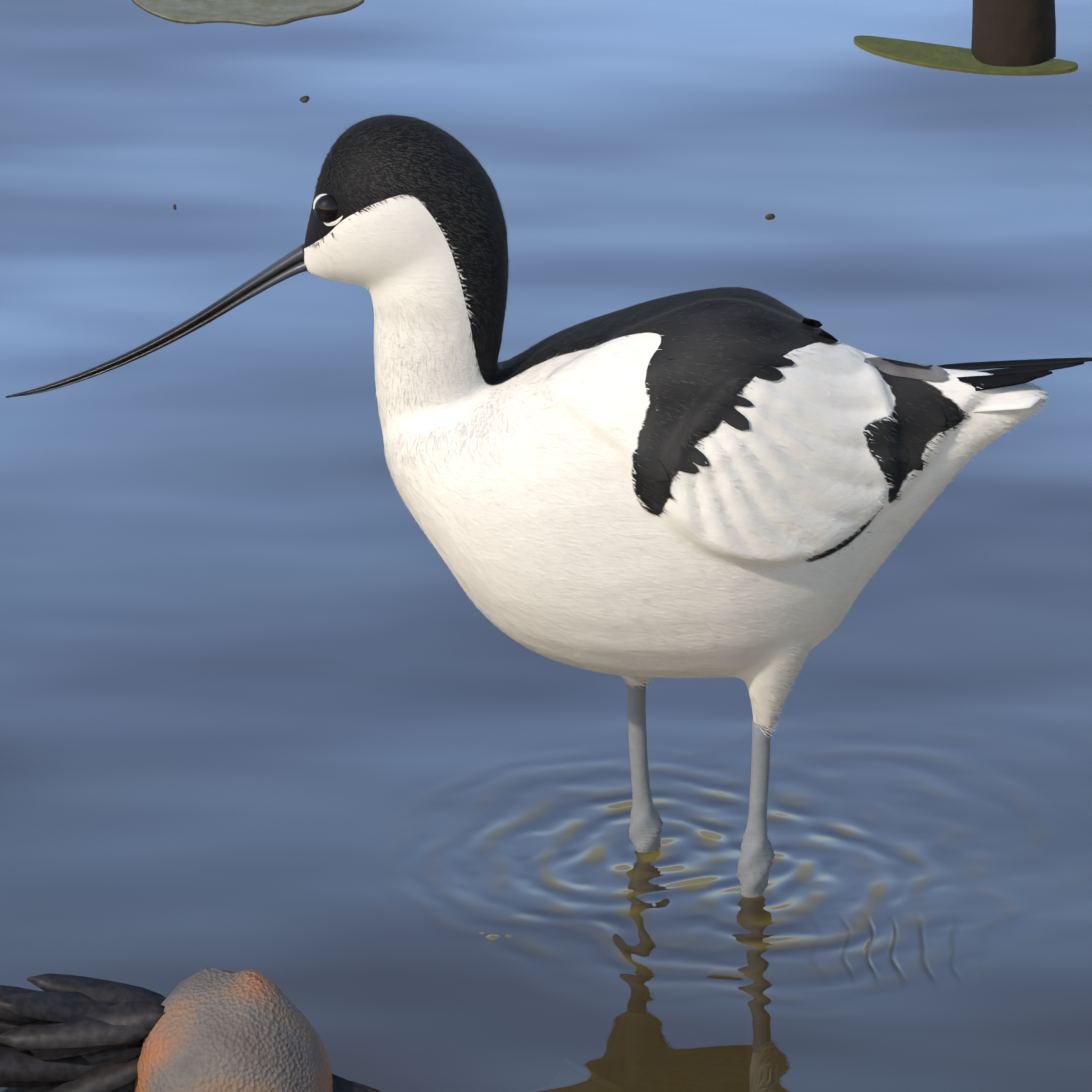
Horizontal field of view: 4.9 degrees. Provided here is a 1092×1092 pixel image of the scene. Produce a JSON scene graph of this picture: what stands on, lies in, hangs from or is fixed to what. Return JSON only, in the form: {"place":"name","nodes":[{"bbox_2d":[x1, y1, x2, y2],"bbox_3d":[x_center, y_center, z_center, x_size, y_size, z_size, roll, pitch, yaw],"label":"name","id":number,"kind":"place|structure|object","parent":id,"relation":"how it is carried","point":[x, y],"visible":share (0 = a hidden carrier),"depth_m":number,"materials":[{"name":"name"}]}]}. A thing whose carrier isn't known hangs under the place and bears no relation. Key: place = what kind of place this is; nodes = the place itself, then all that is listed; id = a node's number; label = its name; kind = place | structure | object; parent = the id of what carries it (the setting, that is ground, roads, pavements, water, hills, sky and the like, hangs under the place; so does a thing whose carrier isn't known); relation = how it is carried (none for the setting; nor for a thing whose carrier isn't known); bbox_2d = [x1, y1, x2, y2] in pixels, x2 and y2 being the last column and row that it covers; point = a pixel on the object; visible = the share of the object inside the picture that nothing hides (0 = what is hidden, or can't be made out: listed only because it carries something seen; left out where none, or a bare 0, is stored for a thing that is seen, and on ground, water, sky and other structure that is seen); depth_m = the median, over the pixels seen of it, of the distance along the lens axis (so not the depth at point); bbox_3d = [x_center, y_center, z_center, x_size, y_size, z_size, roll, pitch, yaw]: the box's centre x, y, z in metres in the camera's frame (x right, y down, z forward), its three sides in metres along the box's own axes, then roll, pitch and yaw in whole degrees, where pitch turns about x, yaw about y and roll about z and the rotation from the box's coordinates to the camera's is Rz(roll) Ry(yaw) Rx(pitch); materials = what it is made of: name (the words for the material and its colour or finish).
{"place":"outdoors","nodes":[
{"label":"outdoors","id":0,"kind":"place"},
{"bbox_2d":[134,968,332,1091],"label":"ruff head","id":1,"kind":"object","parent":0,"point":[219,1030],"visible":1,"depth_m":3.01},
{"bbox_2d":[0,973,380,1091],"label":"ruff plumes","id":2,"kind":"object","parent":1,"relation":"attached to","point":[65,1033],"visible":0.83,"depth_m":3.02,"materials":[{"name":"black"}]},
{"bbox_2d":[0,0,1091,1091],"bbox_3d":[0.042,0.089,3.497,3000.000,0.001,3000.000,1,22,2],"label":"pond water","id":3,"kind":"structure","parent":0,"point":[312,732],"depth_m":3.67,"materials":[{"name":"blue liquid"}]},
{"bbox_2d":[133,0,363,24],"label":"weed mat","id":4,"kind":"object","parent":3,"relation":"on","point":[265,12],"visible":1,"depth_m":4.15,"materials":[{"name":"green plant"}]},
{"bbox_2d":[173,96,774,217],"bbox_3d":[-0.021,-0.123,4.020,0.188,0.001,0.105,1,22,2],"label":"flotsam","id":5,"kind":"object","parent":3,"relation":"on","point":[305,98],"visible":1,"depth_m":3.98,"materials":[{"name":"brown"}]},
{"bbox_2d":[479,932,511,939],"bbox_3d":[-0.014,0.107,3.457,0.010,0.004,0.007,1,22,2],"label":"floating debris","id":6,"kind":"object","parent":3,"relation":"on","point":[492,936],"visible":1,"depth_m":3.46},
{"bbox_2d":[304,115,1041,726],"bbox_3d":[0.034,-0.034,3.445,0.199,0.170,0.083,1,22,2],"label":"bird","id":7,"kind":"object","parent":3,"relation":"in","point":[388,285],"visible":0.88,"depth_m":3.42,"materials":[{"name":"white"}]},
{"bbox_2d":[314,195,337,222],"bbox_3d":[-0.058,-0.090,3.415,0.008,0.008,0.006,1,22,2],"label":"eye","id":8,"kind":"object","parent":7,"relation":"attached to","point":[325,208],"visible":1,"depth_m":3.41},
{"bbox_2d":[627,683,662,852],"bbox_3d":[0.011,0.095,3.517,0.042,0.130,0.047,1,22,2],"label":"bird leg","id":9,"kind":"object","parent":7,"relation":"attached to","point":[645,828],"visible":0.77,"depth_m":3.50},
{"bbox_2d":[306,114,1048,735],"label":"avocet barbs","id":10,"kind":"object","parent":7,"relation":"attached to","point":[844,604],"visible":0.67,"depth_m":3.43,"materials":[{"name":"white"}]},
{"bbox_2d":[6,243,307,397],"bbox_3d":[-0.105,-0.061,3.442,0.082,0.045,0.005,1,22,2],"label":"beak","id":11,"kind":"object","parent":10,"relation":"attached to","point":[295,255],"visible":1,"depth_m":3.44},
{"bbox_2d":[313,194,342,225],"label":"avocet eye crescents","id":12,"kind":"object","parent":10,"relation":"attached to","point":[333,222],"visible":1,"depth_m":3.42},
{"bbox_2d":[737,720,774,897],"bbox_3d":[0.044,0.107,3.488,0.037,0.129,0.047,1,22,2],"label":"bird leg","id":13,"kind":"object","parent":7,"relation":"attached to","point":[755,862],"visible":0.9,"depth_m":3.47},
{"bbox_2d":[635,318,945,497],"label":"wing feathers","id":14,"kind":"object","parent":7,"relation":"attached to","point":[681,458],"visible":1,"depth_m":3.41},
{"bbox_2d":[864,357,947,380],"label":"avocet tertial tips","id":15,"kind":"object","parent":7,"relation":"attached to","point":[911,370],"visible":1,"depth_m":3.43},
{"bbox_2d":[972,393,1047,412],"bbox_3d":[0.119,-0.039,3.443,0.031,0.007,0.018,1,22,2],"label":"tail","id":16,"kind":"object","parent":7,"relation":"attached to","point":[1029,402],"visible":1,"depth_m":3.44},
{"bbox_2d":[937,357,1091,390],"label":"wingtip feathers","id":17,"kind":"object","parent":7,"relation":"attached to","point":[1013,372],"visible":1,"depth_m":3.44},
{"bbox_2d":[854,35,1077,73],"bbox_3d":[0.133,-0.155,4.104,0.076,0.003,0.019,8,23,19],"label":"algae mat","id":18,"kind":"object","parent":3,"relation":"on","point":[945,56],"visible":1,"depth_m":4.10,"materials":[{"name":"green plant"}]},
{"label":"pond bottom","id":19,"kind":"structure","parent":0,"visible":0},
{"bbox_2d":[971,0,1055,66],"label":"stake","id":20,"kind":"object","parent":19,"relation":"on","point":[1013,33],"visible":0.19,"depth_m":4.09,"materials":[{"name":"brown wood"}]}
]}

